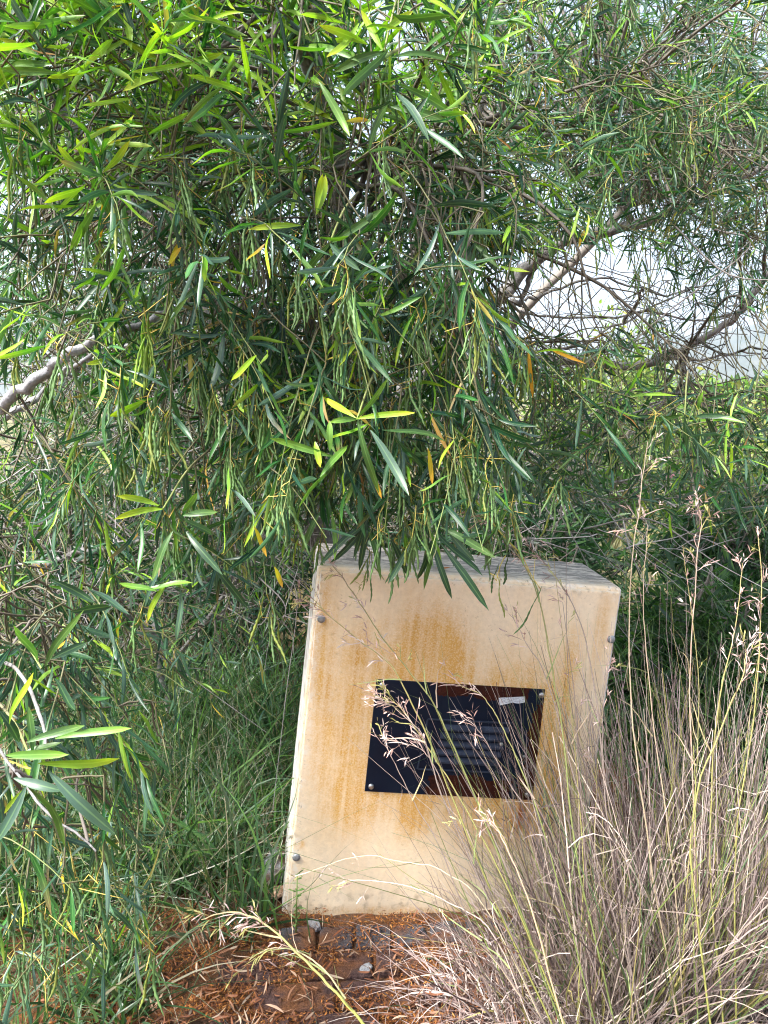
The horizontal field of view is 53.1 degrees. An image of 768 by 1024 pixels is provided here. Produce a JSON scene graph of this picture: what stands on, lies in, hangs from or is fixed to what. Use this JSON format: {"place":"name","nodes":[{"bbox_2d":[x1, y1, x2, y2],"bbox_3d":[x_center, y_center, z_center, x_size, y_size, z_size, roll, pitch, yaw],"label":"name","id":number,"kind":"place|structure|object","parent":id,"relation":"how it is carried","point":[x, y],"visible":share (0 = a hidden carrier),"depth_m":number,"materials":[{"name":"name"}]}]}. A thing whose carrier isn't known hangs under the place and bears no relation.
{"place":"outdoors","nodes":[
{"label":"outdoors","id":0,"kind":"place"},
{"bbox_2d":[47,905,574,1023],"bbox_3d":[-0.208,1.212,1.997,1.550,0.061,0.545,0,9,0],"label":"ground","id":1,"kind":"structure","parent":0,"point":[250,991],"depth_m":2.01,"materials":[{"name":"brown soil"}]},
{"bbox_2d":[0,396,767,1023],"bbox_3d":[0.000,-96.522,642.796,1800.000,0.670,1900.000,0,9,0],"label":"ground","id":2,"kind":"structure","parent":0,"point":[192,938],"depth_m":2.28,"materials":[{"name":"soil"}]},
{"bbox_2d":[0,375,210,682],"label":"dark shrub","id":3,"kind":"object","parent":2,"relation":"on","point":[21,548],"visible":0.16,"depth_m":3.94,"materials":[{"name":"green plant"}]},
{"bbox_2d":[0,262,346,1023],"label":"acacia tree","id":4,"kind":"object","parent":2,"relation":"on","point":[46,750],"visible":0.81,"depth_m":1.57,"materials":[{"name":"green plant"}]},
{"bbox_2d":[0,179,382,546],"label":"tall background tree","id":5,"kind":"object","parent":2,"relation":"on","point":[84,330],"visible":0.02,"depth_m":5.80,"materials":[{"name":"green plant"}]},
{"bbox_2d":[0,1,443,635],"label":"tall background tree","id":6,"kind":"object","parent":2,"relation":"on","point":[160,163],"visible":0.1,"depth_m":4.62,"materials":[{"name":"green plant"}]},
{"bbox_2d":[0,303,455,805],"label":"acacia sapling","id":7,"kind":"object","parent":2,"relation":"on","point":[195,631],"visible":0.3,"depth_m":2.64,"materials":[{"name":"green plant"}]},
{"bbox_2d":[72,416,389,685],"bbox_3d":[-0.769,0.168,4.200,1.746,1.611,1.222,0,9,0],"label":"dark shrub","id":8,"kind":"object","parent":2,"relation":"on","point":[285,588],"visible":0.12,"depth_m":4.06,"materials":[{"name":"green plant"}]},
{"bbox_2d":[264,847,284,884],"bbox_3d":[-0.349,1.130,2.444,0.094,0.109,0.124,5,16,2],"label":"stone","id":9,"kind":"object","parent":2,"relation":"on","point":[278,865],"visible":0.28,"depth_m":2.40,"materials":[{"name":"grey stone"}]},
{"bbox_2d":[268,885,282,899],"bbox_3d":[-0.328,1.158,2.340,0.045,0.039,0.053,8,12,42],"label":"stone","id":10,"kind":"object","parent":2,"relation":"on","point":[280,893],"visible":0.55,"depth_m":2.33,"materials":[{"name":"brown stone"}]},
{"bbox_2d":[0,541,583,1023],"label":"green grass","id":11,"kind":"structure","parent":2,"relation":"on","point":[228,843],"depth_m":2.38,"materials":[{"name":"green plant"}]},
{"bbox_2d":[231,236,519,507],"bbox_3d":[-0.217,-0.977,6.465,2.757,3.172,2.004,4,9,22],"label":"tall background tree","id":12,"kind":"object","parent":2,"relation":"on","point":[380,358],"depth_m":6.29,"materials":[{"name":"green plant"}]},
{"bbox_2d":[0,0,767,672],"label":"acacia tree","id":13,"kind":"object","parent":2,"relation":"on","point":[332,364],"visible":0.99,"depth_m":1.66,"materials":[{"name":"green plant"}]},
{"bbox_2d":[294,384,539,581],"bbox_3d":[0.194,-0.080,4.978,1.689,1.811,1.595,6,10,33],"label":"dark shrub","id":14,"kind":"object","parent":2,"relation":"on","point":[391,525],"visible":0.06,"depth_m":4.84,"materials":[{"name":"green plant"}]},
{"bbox_2d":[282,543,620,915],"bbox_3d":[0.172,0.748,2.404,0.902,1.200,0.347,5,9,-6],"label":"plaque stone","id":15,"kind":"object","parent":2,"relation":"on","point":[338,773],"visible":0.71,"depth_m":2.22,"materials":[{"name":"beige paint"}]},
{"bbox_2d":[175,425,767,1023],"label":"dry grass tussock","id":16,"kind":"object","parent":2,"relation":"on","point":[689,949],"visible":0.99,"depth_m":1.75,"materials":[{"name":"plant"}]},
{"bbox_2d":[293,0,767,575],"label":"tall background tree","id":17,"kind":"object","parent":2,"relation":"on","point":[585,250],"visible":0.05,"depth_m":5.54,"materials":[{"name":"green plant"}]},
{"bbox_2d":[433,408,632,572],"bbox_3d":[0.892,0.133,4.631,1.289,1.530,1.008,0,9,0],"label":"dark shrub","id":18,"kind":"object","parent":2,"relation":"on","point":[594,519],"visible":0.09,"depth_m":4.51,"materials":[{"name":"green plant"}]},
{"bbox_2d":[389,471,677,611],"bbox_3d":[0.685,0.354,3.920,1.472,1.267,1.214,0,9,0],"label":"narrow leaved shrub","id":19,"kind":"object","parent":2,"relation":"on","point":[572,546],"visible":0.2,"depth_m":3.82,"materials":[{"name":"green plant"}]},
{"bbox_2d":[397,502,767,996],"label":"green grass","id":20,"kind":"structure","parent":2,"relation":"on","point":[657,724],"depth_m":2.95,"materials":[{"name":"plant"}]},
{"bbox_2d":[486,299,704,470],"bbox_3d":[3.494,-1.863,13.069,3.948,3.498,2.787,0,9,0],"label":"scrub bush","id":21,"kind":"object","parent":2,"relation":"on","point":[627,378],"visible":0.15,"depth_m":12.77,"materials":[{"name":"green plant"}]},
{"bbox_2d":[493,374,730,559],"bbox_3d":[1.932,-0.358,7.017,2.304,1.798,1.451,0,9,0],"label":"scrub bush","id":22,"kind":"object","parent":2,"relation":"on","point":[616,508],"visible":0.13,"depth_m":6.84,"materials":[{"name":"green plant"}]},
{"bbox_2d":[586,352,719,415],"bbox_3d":[11.496,-5.031,33.732,6.324,4.215,4.812,-2,9,-13],"label":"tree","id":23,"kind":"object","parent":2,"relation":"on","point":[700,381],"visible":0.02,"depth_m":32.88,"materials":[{"name":"green plant"}]},
{"bbox_2d":[597,528,767,775],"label":"narrow leaved shrub","id":24,"kind":"object","parent":2,"relation":"on","point":[710,584],"visible":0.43,"depth_m":3.12,"materials":[{"name":"green plant"}]},
{"bbox_2d":[606,421,767,655],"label":"narrow leaved shrub","id":25,"kind":"object","parent":2,"relation":"on","point":[735,545],"visible":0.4,"depth_m":3.81,"materials":[{"name":"green plant"}]},
{"bbox_2d":[627,382,767,469],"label":"scrub bush","id":26,"kind":"object","parent":2,"relation":"on","point":[752,401],"visible":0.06,"depth_m":19.32,"materials":[{"name":"green plant"}]},
{"bbox_2d":[677,370,718,384],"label":"tree","id":27,"kind":"object","parent":2,"relation":"on","point":[707,374],"depth_m":58.20,"materials":[{"name":"green plant"}]},
{"bbox_2d":[629,387,767,519],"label":"scrub bush","id":28,"kind":"object","parent":2,"relation":"on","point":[755,476],"visible":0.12,"depth_m":8.93,"materials":[{"name":"green plant"}]},
{"bbox_2d":[706,370,767,422],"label":"tree","id":29,"kind":"object","parent":2,"relation":"on","point":[738,383],"visible":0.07,"depth_m":35.60,"materials":[{"name":"green plant"}]},
{"bbox_2d":[0,322,767,395],"bbox_3d":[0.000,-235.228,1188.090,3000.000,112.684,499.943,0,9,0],"label":"hills","id":30,"kind":"structure","parent":0,"point":[744,362],"depth_m":1082.76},
{"bbox_2d":[0,0,767,357],"label":"sky","id":31,"kind":"structure","parent":0,"point":[622,266],"materials":[{"name":"white"}]},
{"bbox_2d":[1,463,767,675],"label":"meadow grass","id":32,"kind":"structure","parent":0,"point":[620,535],"depth_m":6.64,"materials":[{"name":"green plant"}]},
{"bbox_2d":[210,911,660,1023],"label":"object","id":33,"kind":"structure","parent":0,"point":[342,970],"depth_m":2.02,"materials":[{"name":"soil"}]},
{"bbox_2d":[31,895,562,1023],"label":"leaf litter","id":34,"kind":"object","parent":33,"relation":"on","point":[294,1015],"visible":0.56,"depth_m":1.97,"materials":[{"name":"brown plant"}]},
{"bbox_2d":[288,870,305,932],"bbox_3d":[-0.240,1.075,2.062,0.046,0.318,0.234,-2,9,-11],"label":"weed","id":35,"kind":"object","parent":33,"relation":"on","point":[296,913],"visible":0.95,"depth_m":1.97,"materials":[{"name":"plant"}]},
{"bbox_2d":[308,918,320,931],"bbox_3d":[-0.201,1.181,2.196,0.035,0.027,0.050,-20,24,-29],"label":"stone","id":36,"kind":"object","parent":33,"relation":"on","point":[312,923],"visible":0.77,"depth_m":2.19,"materials":[{"name":"grey stone"}]},
{"bbox_2d":[359,963,372,970],"bbox_3d":[-0.048,1.209,2.031,0.040,0.018,0.031,-15,10,16],"label":"stone","id":37,"kind":"object","parent":33,"relation":"on","point":[363,968],"visible":0.75,"depth_m":2.03,"materials":[{"name":"white stone"}]}
]}

